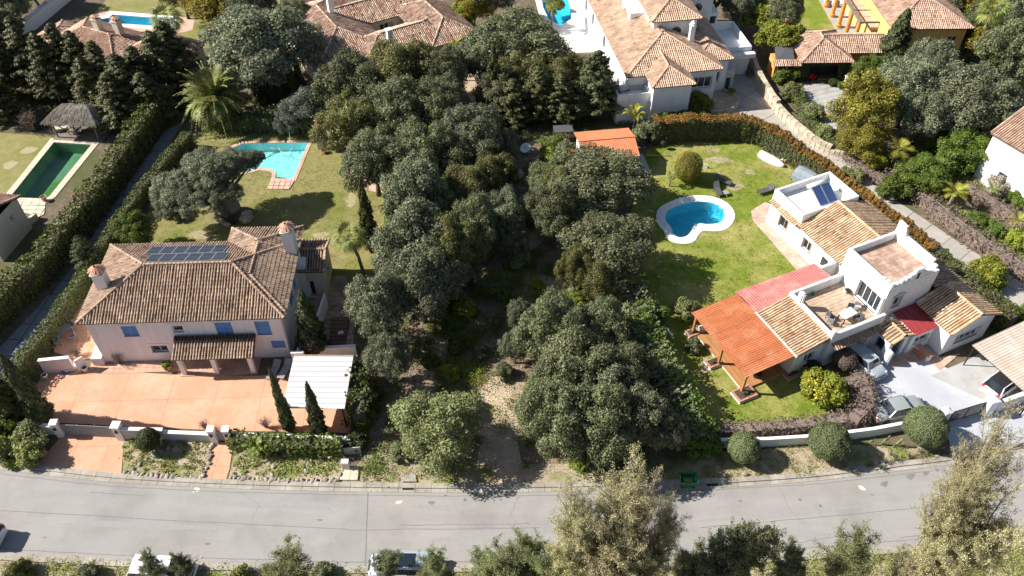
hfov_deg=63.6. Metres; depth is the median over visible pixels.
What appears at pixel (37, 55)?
conifer
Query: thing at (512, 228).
holm oak
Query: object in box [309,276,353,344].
stone path
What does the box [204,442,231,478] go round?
garden path
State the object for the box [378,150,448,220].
holm oak
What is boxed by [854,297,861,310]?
folding chair
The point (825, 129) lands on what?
bush
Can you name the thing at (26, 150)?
bare patch
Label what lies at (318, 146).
garden hut
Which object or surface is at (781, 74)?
bush
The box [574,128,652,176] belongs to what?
garden shed
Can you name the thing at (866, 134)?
golden tree
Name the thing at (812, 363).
bush
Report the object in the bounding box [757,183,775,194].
sun lounger
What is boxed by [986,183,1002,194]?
palm tree
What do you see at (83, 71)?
conifer
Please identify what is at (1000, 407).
street wall
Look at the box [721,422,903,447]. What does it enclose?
street wall
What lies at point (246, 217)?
stone
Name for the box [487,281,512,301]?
bush
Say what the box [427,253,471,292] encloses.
holm oak
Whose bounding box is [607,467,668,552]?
eucalyptus
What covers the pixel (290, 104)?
olive tree
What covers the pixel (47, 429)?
garden wall
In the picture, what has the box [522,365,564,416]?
holm oak
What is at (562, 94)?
conifer
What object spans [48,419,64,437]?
gate pillar
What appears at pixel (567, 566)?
eucalyptus
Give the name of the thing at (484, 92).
holm oak
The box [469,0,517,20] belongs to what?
holm oak
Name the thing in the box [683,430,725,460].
bush
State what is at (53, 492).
worn strip
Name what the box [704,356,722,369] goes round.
brick planter
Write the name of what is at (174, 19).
palm tree
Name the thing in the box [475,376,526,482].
sandy track
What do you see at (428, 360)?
bush
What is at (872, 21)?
villa
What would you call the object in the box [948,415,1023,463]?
gate apron
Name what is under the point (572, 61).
holm oak
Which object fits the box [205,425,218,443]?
gate pillar
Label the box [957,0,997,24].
acacia
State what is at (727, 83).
door
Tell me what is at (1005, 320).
green hedge
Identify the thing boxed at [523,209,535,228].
bush
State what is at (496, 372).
fallen leaves
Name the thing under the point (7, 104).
conifer
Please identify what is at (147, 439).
topiary ball
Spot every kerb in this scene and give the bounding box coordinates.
[0,442,1023,492]
[0,528,1023,573]
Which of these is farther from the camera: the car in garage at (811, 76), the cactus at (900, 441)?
the car in garage at (811, 76)
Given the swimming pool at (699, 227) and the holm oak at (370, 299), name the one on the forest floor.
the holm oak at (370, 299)
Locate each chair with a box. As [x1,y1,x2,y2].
[51,338,62,347]
[68,320,76,332]
[69,330,77,342]
[825,311,834,318]
[826,316,834,326]
[846,302,854,308]
[853,312,864,322]
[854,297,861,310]
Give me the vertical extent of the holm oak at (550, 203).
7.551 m
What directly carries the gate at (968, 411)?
attached to the gate pillar at (993, 401)
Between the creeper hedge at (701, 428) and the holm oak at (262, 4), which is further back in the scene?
the holm oak at (262, 4)
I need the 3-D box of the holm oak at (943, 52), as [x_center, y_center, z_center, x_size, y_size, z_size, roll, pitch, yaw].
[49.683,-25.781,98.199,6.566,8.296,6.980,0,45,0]
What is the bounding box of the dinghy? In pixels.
[758,150,784,167]
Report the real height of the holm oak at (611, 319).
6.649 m
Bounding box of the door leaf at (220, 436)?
[215,431,224,440]
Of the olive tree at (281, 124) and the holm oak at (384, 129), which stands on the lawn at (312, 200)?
the olive tree at (281, 124)
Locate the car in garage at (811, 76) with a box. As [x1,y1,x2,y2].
[807,72,817,80]
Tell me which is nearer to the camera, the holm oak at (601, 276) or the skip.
the skip
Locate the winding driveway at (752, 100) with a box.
[717,74,1023,306]
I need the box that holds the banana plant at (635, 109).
[621,103,647,129]
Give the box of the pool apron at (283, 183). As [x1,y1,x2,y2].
[267,179,294,188]
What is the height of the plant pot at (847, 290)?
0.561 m
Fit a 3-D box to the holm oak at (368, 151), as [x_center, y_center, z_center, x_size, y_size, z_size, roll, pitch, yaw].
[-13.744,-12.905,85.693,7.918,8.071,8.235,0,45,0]
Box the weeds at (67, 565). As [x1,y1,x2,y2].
[1,541,1023,575]
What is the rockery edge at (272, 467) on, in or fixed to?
on the planting bed at (253, 471)
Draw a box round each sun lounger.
[266,358,280,379]
[277,357,291,379]
[713,181,722,196]
[714,173,731,186]
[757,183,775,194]
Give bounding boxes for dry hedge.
[836,151,890,184]
[888,168,1023,286]
[956,180,1023,228]
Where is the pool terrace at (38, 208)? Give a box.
[19,202,45,216]
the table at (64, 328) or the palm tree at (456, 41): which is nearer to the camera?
the table at (64, 328)
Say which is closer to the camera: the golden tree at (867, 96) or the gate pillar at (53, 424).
the gate pillar at (53, 424)
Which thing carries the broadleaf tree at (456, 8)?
on the ground at (76, 10)
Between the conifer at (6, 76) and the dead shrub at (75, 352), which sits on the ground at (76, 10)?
the conifer at (6, 76)
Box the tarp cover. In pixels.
[791,164,817,181]
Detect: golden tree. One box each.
[825,67,901,142]
[835,122,885,161]
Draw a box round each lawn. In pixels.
[0,133,51,193]
[90,0,279,47]
[148,127,384,285]
[610,140,848,429]
[799,0,833,29]
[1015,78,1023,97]
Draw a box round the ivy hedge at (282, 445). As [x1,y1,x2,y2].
[225,427,344,460]
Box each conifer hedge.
[0,84,177,333]
[0,130,195,390]
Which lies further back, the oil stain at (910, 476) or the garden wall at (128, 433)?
the garden wall at (128, 433)
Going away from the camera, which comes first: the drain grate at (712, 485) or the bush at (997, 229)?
the drain grate at (712, 485)
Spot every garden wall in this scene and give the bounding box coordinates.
[14,421,54,434]
[24,211,38,224]
[37,356,75,373]
[73,356,87,371]
[120,427,165,439]
[163,430,210,441]
[232,432,350,447]
[297,344,357,356]
[317,293,327,321]
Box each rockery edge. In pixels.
[123,443,213,479]
[132,446,170,470]
[229,456,347,483]
[270,463,274,476]
[303,457,309,473]
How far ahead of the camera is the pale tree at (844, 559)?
52.22 m
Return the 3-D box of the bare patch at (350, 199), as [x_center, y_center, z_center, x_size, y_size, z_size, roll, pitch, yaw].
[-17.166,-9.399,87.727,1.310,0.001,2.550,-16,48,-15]
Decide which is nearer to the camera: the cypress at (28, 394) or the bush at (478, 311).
the cypress at (28, 394)
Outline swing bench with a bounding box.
[54,125,71,130]
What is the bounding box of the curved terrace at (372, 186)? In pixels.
[349,171,385,191]
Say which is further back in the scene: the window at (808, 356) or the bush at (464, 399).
the window at (808, 356)
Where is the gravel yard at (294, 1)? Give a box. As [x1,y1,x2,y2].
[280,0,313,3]
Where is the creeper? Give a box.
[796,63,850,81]
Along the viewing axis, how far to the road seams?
61.35 m
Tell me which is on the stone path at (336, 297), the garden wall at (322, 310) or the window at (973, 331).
the garden wall at (322, 310)
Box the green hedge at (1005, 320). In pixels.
[932,248,1023,332]
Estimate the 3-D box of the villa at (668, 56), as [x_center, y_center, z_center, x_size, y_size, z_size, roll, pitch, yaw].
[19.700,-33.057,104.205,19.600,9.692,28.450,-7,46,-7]
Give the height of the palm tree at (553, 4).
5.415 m
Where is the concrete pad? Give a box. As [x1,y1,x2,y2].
[340,467,358,480]
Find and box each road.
[0,456,1023,565]
[19,0,70,35]
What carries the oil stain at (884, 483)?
on the road at (419, 528)
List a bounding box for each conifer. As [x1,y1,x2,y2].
[0,12,31,89]
[0,45,29,96]
[0,82,25,121]
[1,15,49,93]
[23,30,72,102]
[41,22,74,98]
[60,30,88,101]
[66,235,104,272]
[68,55,100,104]
[82,40,112,103]
[92,71,139,129]
[99,53,142,118]
[122,45,172,92]
[124,71,179,125]
[137,30,194,94]
[153,20,206,80]
[491,78,533,130]
[519,66,555,122]
[540,71,585,125]
[570,50,630,116]
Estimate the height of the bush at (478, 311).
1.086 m
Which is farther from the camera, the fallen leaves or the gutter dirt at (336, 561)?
the fallen leaves
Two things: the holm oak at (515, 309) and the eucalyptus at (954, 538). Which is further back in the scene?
the holm oak at (515, 309)
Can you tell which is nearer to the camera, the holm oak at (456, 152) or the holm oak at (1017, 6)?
the holm oak at (456, 152)
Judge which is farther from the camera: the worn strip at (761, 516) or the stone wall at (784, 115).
the stone wall at (784, 115)
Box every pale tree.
[257,531,315,575]
[408,542,449,575]
[462,544,505,575]
[480,533,532,575]
[511,524,551,575]
[519,542,564,575]
[813,518,884,575]
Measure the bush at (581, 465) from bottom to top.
1.201 m
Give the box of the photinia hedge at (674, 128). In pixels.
[649,112,940,255]
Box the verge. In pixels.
[342,445,946,485]
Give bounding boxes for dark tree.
[137,546,169,575]
[167,551,195,575]
[366,548,403,575]
[670,547,703,575]
[689,527,736,575]
[716,516,786,575]
[766,535,809,575]
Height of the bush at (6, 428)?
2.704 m
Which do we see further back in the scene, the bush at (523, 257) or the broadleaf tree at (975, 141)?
the broadleaf tree at (975, 141)
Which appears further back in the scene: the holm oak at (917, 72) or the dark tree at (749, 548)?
the holm oak at (917, 72)
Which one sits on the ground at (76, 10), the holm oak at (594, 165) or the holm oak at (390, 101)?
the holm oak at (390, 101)
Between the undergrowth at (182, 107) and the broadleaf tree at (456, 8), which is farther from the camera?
the broadleaf tree at (456, 8)
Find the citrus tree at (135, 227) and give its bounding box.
[110,209,153,243]
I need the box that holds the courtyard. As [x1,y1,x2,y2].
[850,346,1023,427]
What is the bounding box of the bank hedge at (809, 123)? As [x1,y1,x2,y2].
[791,82,844,151]
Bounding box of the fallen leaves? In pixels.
[369,124,684,474]
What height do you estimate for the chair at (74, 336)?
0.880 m
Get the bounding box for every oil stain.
[881,481,887,486]
[906,474,914,479]
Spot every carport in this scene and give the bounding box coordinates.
[285,355,353,425]
[963,321,1023,414]
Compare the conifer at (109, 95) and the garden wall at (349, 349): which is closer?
the garden wall at (349, 349)
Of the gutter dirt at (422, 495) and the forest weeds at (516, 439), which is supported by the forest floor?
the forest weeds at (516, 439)
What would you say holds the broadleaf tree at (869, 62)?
on the ground at (76, 10)
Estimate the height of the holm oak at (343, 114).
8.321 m
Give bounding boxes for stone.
[219,218,225,224]
[221,201,240,216]
[223,222,230,226]
[239,210,253,223]
[515,169,523,179]
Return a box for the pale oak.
[386,388,491,481]
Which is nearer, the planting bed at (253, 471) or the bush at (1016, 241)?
the planting bed at (253, 471)
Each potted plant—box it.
[160,360,171,370]
[745,68,753,76]
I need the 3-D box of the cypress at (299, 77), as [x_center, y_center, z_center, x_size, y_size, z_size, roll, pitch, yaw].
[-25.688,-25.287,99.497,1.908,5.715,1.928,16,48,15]
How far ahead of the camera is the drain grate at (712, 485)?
63.49 m
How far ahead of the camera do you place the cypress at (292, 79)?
98.67 m
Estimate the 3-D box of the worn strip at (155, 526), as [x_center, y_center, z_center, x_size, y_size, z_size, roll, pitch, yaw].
[-26.470,17.652,61.141,14.774,0.001,0.533,2,46,2]
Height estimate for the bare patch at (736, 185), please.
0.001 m
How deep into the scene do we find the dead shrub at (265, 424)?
66.79 m
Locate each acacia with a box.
[175,0,228,31]
[455,0,500,26]
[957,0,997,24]
[965,25,1014,65]
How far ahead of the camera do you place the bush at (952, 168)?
88.92 m
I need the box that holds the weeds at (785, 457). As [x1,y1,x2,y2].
[358,441,946,485]
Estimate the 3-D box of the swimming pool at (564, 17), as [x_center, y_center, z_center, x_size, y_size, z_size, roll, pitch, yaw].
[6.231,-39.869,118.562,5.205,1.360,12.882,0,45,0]
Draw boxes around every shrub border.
[715,408,855,437]
[840,369,883,428]
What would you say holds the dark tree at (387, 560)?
on the roadside bank
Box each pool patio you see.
[97,11,194,32]
[535,0,594,52]
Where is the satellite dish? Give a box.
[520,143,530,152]
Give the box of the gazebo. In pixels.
[40,103,110,142]
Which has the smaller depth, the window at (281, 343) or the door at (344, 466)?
the door at (344, 466)
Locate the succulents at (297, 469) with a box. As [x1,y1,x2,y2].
[232,455,343,477]
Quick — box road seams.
[0,492,929,537]
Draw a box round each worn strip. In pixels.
[16,489,107,495]
[59,521,252,529]
[429,526,544,540]
[680,533,829,545]
[687,506,862,521]
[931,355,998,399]
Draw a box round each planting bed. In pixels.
[122,440,210,476]
[228,452,344,479]
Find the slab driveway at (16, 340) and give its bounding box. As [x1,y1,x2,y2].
[0,120,185,378]
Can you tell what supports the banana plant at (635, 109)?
on the ground at (76, 10)
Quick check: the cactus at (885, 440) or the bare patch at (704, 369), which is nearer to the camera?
the cactus at (885, 440)
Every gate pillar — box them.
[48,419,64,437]
[109,421,125,440]
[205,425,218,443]
[221,425,229,440]
[941,406,953,419]
[980,394,1001,416]
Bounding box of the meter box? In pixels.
[341,459,350,469]
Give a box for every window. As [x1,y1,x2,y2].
[120,326,140,336]
[151,346,169,352]
[172,326,184,332]
[214,322,233,334]
[254,321,271,335]
[271,340,286,347]
[289,292,294,308]
[293,278,296,291]
[692,77,710,88]
[777,215,787,231]
[800,239,810,253]
[801,352,812,364]
[819,255,829,265]
[872,336,884,352]
[891,297,899,308]
[911,333,927,345]
[948,36,956,43]
[953,329,976,344]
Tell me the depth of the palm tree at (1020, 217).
82.60 m
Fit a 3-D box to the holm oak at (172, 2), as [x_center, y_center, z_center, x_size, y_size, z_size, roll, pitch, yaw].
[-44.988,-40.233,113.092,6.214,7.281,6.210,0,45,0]
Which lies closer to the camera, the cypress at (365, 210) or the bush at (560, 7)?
the cypress at (365, 210)
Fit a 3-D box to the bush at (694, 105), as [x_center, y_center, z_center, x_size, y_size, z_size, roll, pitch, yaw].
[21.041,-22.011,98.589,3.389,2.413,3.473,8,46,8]
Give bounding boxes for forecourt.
[34,359,351,432]
[801,84,848,128]
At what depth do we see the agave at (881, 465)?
64.34 m
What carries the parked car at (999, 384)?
on the courtyard
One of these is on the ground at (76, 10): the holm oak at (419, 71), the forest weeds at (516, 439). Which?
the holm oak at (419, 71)
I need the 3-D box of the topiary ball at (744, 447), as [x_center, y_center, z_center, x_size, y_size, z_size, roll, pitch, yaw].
[18.031,12.472,64.294,2.772,2.902,2.844,0,45,0]
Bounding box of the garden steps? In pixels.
[329,317,348,344]
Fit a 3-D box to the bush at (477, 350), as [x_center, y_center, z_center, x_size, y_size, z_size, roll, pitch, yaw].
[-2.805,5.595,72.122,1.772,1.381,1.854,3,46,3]
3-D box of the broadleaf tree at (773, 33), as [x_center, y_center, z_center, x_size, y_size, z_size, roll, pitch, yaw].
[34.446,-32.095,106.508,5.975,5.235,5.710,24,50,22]
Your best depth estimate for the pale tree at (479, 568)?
53.61 m
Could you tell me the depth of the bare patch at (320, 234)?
83.83 m
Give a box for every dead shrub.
[12,110,35,131]
[68,345,80,355]
[109,353,123,363]
[198,417,207,428]
[257,414,273,427]
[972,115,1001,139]
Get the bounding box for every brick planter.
[684,327,700,337]
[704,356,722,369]
[730,384,757,403]
[781,369,801,380]
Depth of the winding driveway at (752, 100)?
87.67 m
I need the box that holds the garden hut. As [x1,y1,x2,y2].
[312,124,335,149]
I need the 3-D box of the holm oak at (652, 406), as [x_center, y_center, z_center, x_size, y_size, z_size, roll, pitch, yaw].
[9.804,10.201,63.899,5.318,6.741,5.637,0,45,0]
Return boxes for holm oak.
[0,0,32,20]
[148,144,266,224]
[158,0,189,18]
[195,1,326,92]
[224,0,276,12]
[275,0,310,19]
[308,45,382,109]
[308,88,379,153]
[337,126,407,196]
[341,270,412,339]
[349,73,422,129]
[360,328,413,383]
[367,36,442,85]
[368,193,464,271]
[372,113,422,167]
[373,245,424,286]
[377,247,462,326]
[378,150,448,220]
[385,65,435,87]
[396,117,455,167]
[406,75,463,127]
[413,41,468,108]
[417,187,463,219]
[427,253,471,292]
[429,214,483,281]
[432,135,475,178]
[440,100,505,158]
[441,158,502,200]
[441,191,497,259]
[456,3,574,73]
[459,35,497,81]
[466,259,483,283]
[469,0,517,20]
[469,69,521,112]
[474,149,519,188]
[481,188,510,218]
[489,213,529,254]
[490,184,526,224]
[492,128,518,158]
[497,45,552,93]
[497,327,528,363]
[505,296,532,329]
[510,285,589,359]
[511,379,596,464]
[520,156,560,190]
[522,182,579,244]
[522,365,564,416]
[530,321,629,394]
[539,163,595,200]
[540,51,585,84]
[542,138,664,224]
[542,309,606,373]
[553,240,593,290]
[554,379,634,465]
[555,209,658,293]
[575,252,626,300]
[580,293,628,347]
[581,361,642,417]
[596,340,658,391]
[614,378,673,447]
[645,406,691,452]
[713,0,732,8]
[721,0,759,24]
[762,0,805,26]
[876,55,958,128]
[894,84,961,144]
[904,35,959,70]
[922,55,1021,132]
[947,0,964,12]
[964,79,1023,137]
[972,15,1023,77]
[990,0,1023,26]
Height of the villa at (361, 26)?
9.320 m
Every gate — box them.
[58,423,114,436]
[215,431,224,440]
[949,402,986,421]
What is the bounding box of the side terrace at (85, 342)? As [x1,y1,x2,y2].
[54,294,95,359]
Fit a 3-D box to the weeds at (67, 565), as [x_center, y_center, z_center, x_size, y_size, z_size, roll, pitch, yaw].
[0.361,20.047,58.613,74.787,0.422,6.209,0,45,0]
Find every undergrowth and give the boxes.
[0,87,328,129]
[475,86,647,146]
[837,129,1023,261]
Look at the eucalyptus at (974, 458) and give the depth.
47.31 m
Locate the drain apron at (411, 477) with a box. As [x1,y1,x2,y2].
[401,474,415,480]
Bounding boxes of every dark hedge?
[215,103,317,137]
[341,354,379,428]
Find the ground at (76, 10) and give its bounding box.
[0,0,1023,565]
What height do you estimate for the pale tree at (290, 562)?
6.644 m
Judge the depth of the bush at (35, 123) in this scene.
96.70 m
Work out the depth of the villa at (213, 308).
70.03 m
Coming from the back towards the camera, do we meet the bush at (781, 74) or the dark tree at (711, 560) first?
the bush at (781, 74)
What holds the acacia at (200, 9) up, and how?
on the lawn at (136, 6)
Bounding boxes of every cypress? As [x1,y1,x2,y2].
[0,353,55,424]
[0,378,25,423]
[249,68,264,104]
[257,68,273,102]
[264,72,279,103]
[268,366,296,432]
[273,70,287,102]
[281,69,290,97]
[286,62,299,102]
[293,61,307,95]
[294,288,330,354]
[305,381,327,434]
[357,177,378,251]
[485,45,503,113]
[540,53,549,90]
[878,8,912,68]
[957,0,986,62]
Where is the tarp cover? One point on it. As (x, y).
(800, 172)
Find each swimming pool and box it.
[6,138,99,202]
[98,11,176,31]
[228,140,311,180]
[539,0,574,27]
[656,195,734,243]
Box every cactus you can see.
[880,435,890,445]
[892,438,904,447]
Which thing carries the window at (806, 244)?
in the villa at (833, 231)
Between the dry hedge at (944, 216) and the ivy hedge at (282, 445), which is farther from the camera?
the dry hedge at (944, 216)
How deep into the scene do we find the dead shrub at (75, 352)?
72.13 m
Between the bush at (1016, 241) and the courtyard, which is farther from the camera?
the bush at (1016, 241)
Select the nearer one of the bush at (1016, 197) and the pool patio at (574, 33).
the bush at (1016, 197)
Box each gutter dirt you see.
[0,539,917,561]
[3,470,933,496]
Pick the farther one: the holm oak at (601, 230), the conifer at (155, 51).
the conifer at (155, 51)
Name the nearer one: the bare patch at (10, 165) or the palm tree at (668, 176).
the palm tree at (668, 176)
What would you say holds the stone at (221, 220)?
on the lawn at (312, 200)
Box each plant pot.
[39,195,46,201]
[41,372,47,378]
[81,365,87,371]
[698,325,705,331]
[753,371,761,378]
[844,288,851,293]
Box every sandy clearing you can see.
[420,330,450,374]
[464,72,481,104]
[480,272,569,303]
[519,192,544,249]
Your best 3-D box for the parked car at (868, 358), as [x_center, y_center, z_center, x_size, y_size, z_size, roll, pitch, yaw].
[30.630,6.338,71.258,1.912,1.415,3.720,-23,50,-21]
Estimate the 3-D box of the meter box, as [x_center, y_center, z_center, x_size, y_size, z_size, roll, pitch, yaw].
[-12.970,13.764,64.287,0.600,1.000,0.425,0,45,0]
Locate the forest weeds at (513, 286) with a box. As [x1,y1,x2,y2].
[415,263,612,390]
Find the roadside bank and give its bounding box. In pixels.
[0,536,1023,575]
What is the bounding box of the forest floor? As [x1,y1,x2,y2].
[360,119,694,463]
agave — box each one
[874,462,886,471]
[878,456,890,464]
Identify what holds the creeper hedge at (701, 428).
on the forest floor
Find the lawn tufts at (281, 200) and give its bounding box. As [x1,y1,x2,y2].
[147,130,383,284]
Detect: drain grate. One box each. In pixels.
[401,488,414,490]
[706,483,718,486]
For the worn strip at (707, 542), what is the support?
on the road at (419, 528)
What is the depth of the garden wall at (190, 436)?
65.79 m
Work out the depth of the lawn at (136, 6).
117.67 m
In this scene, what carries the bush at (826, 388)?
on the lawn at (775, 404)
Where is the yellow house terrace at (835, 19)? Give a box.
[819,0,854,32]
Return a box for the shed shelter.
[553,125,573,141]
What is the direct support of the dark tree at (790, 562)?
on the roadside bank
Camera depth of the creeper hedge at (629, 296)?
69.52 m
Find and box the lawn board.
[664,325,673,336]
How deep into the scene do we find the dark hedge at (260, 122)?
95.29 m
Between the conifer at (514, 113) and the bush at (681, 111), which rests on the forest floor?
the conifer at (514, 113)
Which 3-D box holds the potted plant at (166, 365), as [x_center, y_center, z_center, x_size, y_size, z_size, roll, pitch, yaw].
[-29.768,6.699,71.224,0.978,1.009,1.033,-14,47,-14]
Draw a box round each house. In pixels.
[0,193,31,261]
[37,14,208,90]
[973,107,1023,209]
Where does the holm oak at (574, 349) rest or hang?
on the forest floor
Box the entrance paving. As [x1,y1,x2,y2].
[889,345,958,369]
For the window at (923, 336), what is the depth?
72.47 m
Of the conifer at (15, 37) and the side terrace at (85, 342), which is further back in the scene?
the conifer at (15, 37)
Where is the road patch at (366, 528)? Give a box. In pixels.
[365,492,367,564]
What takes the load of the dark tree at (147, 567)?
on the roadside bank
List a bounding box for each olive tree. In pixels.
[272,107,302,135]
[277,85,326,123]
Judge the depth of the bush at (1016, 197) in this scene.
86.23 m
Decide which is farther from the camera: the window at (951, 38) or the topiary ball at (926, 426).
the window at (951, 38)
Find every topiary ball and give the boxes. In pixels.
[135,427,160,452]
[726,430,761,463]
[807,420,852,461]
[900,405,950,448]
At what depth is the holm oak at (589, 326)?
67.75 m
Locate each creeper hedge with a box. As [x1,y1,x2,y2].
[383,185,396,241]
[608,278,714,453]
[622,305,722,439]
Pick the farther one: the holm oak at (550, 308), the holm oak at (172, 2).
the holm oak at (172, 2)
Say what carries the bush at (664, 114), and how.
on the ground at (76, 10)
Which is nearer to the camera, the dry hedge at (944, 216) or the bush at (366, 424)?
the bush at (366, 424)
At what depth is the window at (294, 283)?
74.33 m
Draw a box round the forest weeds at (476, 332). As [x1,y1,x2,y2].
[351,120,687,495]
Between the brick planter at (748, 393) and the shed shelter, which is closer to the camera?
the brick planter at (748, 393)
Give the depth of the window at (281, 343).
71.42 m
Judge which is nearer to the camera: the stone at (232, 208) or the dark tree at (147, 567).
the dark tree at (147, 567)
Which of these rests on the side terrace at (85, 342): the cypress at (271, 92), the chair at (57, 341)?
the chair at (57, 341)
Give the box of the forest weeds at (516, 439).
[365,120,653,477]
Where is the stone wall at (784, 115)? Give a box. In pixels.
[749,50,844,158]
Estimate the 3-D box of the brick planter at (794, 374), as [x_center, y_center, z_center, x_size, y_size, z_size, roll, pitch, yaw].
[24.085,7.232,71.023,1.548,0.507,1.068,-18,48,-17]
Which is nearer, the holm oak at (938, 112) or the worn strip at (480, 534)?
the worn strip at (480, 534)
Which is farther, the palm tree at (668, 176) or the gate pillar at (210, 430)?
the palm tree at (668, 176)
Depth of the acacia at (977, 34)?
102.52 m
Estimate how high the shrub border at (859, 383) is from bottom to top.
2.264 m
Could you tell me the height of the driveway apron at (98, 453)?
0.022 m
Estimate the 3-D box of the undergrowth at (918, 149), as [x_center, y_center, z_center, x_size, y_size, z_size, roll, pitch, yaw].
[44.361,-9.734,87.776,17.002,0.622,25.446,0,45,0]
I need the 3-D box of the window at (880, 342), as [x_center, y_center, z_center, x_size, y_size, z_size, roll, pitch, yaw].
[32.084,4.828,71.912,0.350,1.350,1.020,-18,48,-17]
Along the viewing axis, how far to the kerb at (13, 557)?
59.08 m
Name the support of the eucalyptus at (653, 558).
on the roadside bank
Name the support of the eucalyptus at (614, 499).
on the roadside bank
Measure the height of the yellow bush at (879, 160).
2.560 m
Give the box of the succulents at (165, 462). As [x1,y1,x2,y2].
[122,438,209,475]
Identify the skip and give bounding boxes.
[679,472,698,487]
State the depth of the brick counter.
72.08 m
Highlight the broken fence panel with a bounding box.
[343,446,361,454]
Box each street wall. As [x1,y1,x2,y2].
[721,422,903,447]
[995,392,1023,411]
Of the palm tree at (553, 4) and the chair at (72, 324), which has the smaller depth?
the chair at (72, 324)
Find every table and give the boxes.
[54,323,72,339]
[67,128,79,134]
[837,307,857,323]
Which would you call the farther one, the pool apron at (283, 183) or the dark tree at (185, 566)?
the pool apron at (283, 183)
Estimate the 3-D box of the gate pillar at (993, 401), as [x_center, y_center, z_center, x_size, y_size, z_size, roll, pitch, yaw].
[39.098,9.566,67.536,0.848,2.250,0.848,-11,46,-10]
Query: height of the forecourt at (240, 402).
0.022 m
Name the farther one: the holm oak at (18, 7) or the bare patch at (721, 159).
the holm oak at (18, 7)
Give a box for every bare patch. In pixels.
[3,161,18,168]
[20,147,37,153]
[186,231,214,238]
[312,232,329,237]
[343,193,355,206]
[700,356,712,373]
[705,156,733,163]
[707,147,719,151]
[726,182,743,190]
[745,169,755,173]
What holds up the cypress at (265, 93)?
on the ground at (76, 10)
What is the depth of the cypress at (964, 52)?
104.17 m
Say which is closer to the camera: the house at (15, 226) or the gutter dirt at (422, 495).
the gutter dirt at (422, 495)
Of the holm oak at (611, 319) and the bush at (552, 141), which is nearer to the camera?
the holm oak at (611, 319)
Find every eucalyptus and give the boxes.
[538,521,599,575]
[547,467,608,564]
[563,498,646,575]
[587,441,663,556]
[597,531,653,575]
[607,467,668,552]
[625,517,682,575]
[647,489,691,552]
[886,543,928,575]
[892,459,986,575]
[897,530,967,575]
[912,506,976,575]
[918,394,1023,547]
[924,445,1013,545]
[929,484,1021,575]
[941,474,1023,575]
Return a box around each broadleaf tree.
[451,2,475,23]
[739,0,789,33]
[751,18,802,52]
[789,23,806,34]
[851,52,883,77]
[893,151,952,191]
[935,125,991,167]
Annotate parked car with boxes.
[0,523,7,543]
[126,554,198,575]
[368,549,434,575]
[849,341,887,381]
[870,394,925,424]
[980,371,1017,399]
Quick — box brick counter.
[914,343,932,361]
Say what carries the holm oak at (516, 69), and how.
on the ground at (76, 10)
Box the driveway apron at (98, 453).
[37,435,123,472]
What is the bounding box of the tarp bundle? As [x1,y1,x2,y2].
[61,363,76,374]
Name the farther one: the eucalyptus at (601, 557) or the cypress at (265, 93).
the cypress at (265, 93)
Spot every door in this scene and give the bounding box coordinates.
[308,281,317,297]
[341,464,348,469]
[380,21,392,29]
[724,77,730,88]
[856,281,881,313]
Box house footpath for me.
[751,202,809,269]
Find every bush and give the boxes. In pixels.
[0,417,19,446]
[0,435,19,470]
[1,556,38,575]
[9,418,48,448]
[11,439,47,469]
[33,121,41,127]
[76,562,103,575]
[160,210,180,219]
[230,562,251,575]
[313,560,335,575]
[345,427,370,452]
[348,406,375,430]
[365,381,381,407]
[389,440,410,463]
[419,348,440,369]
[438,363,460,383]
[441,311,462,331]
[446,333,471,354]
[451,295,478,317]
[453,391,475,420]
[467,307,480,319]
[470,343,489,362]
[481,310,502,330]
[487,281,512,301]
[495,361,515,382]
[507,250,533,269]
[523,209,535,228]
[528,277,547,296]
[538,144,556,162]
[539,134,562,151]
[546,0,566,14]
[567,454,587,473]
[569,292,584,306]
[571,283,595,302]
[624,298,670,337]
[631,120,657,145]
[653,365,692,397]
[658,111,675,119]
[670,109,690,119]
[673,296,702,323]
[674,150,702,182]
[683,337,702,355]
[683,397,712,430]
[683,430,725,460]
[688,96,700,111]
[688,107,711,119]
[690,89,715,110]
[728,87,735,93]
[771,67,801,83]
[780,80,802,101]
[799,366,849,408]
[801,102,825,119]
[802,359,824,374]
[814,123,838,141]
[827,78,838,86]
[832,347,858,371]
[836,81,844,88]
[839,165,853,182]
[845,167,865,183]
[866,153,889,167]
[875,171,914,200]
[921,129,948,151]
[928,187,948,200]
[935,146,976,176]
[966,210,990,229]
[967,253,1008,290]
[983,218,1006,239]
[984,174,1010,196]
[1004,189,1023,208]
[1004,226,1023,251]
[1007,304,1023,323]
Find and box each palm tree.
[148,2,187,34]
[173,56,257,139]
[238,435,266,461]
[330,219,367,274]
[449,37,461,48]
[540,0,564,28]
[666,171,676,186]
[883,136,915,168]
[939,180,974,206]
[967,0,1012,64]
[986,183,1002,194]
[1007,210,1023,228]
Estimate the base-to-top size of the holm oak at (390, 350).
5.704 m
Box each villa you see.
[75,221,332,376]
[283,0,472,92]
[579,0,755,123]
[691,171,1002,391]
[767,0,973,79]
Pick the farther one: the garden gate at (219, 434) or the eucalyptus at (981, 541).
the garden gate at (219, 434)

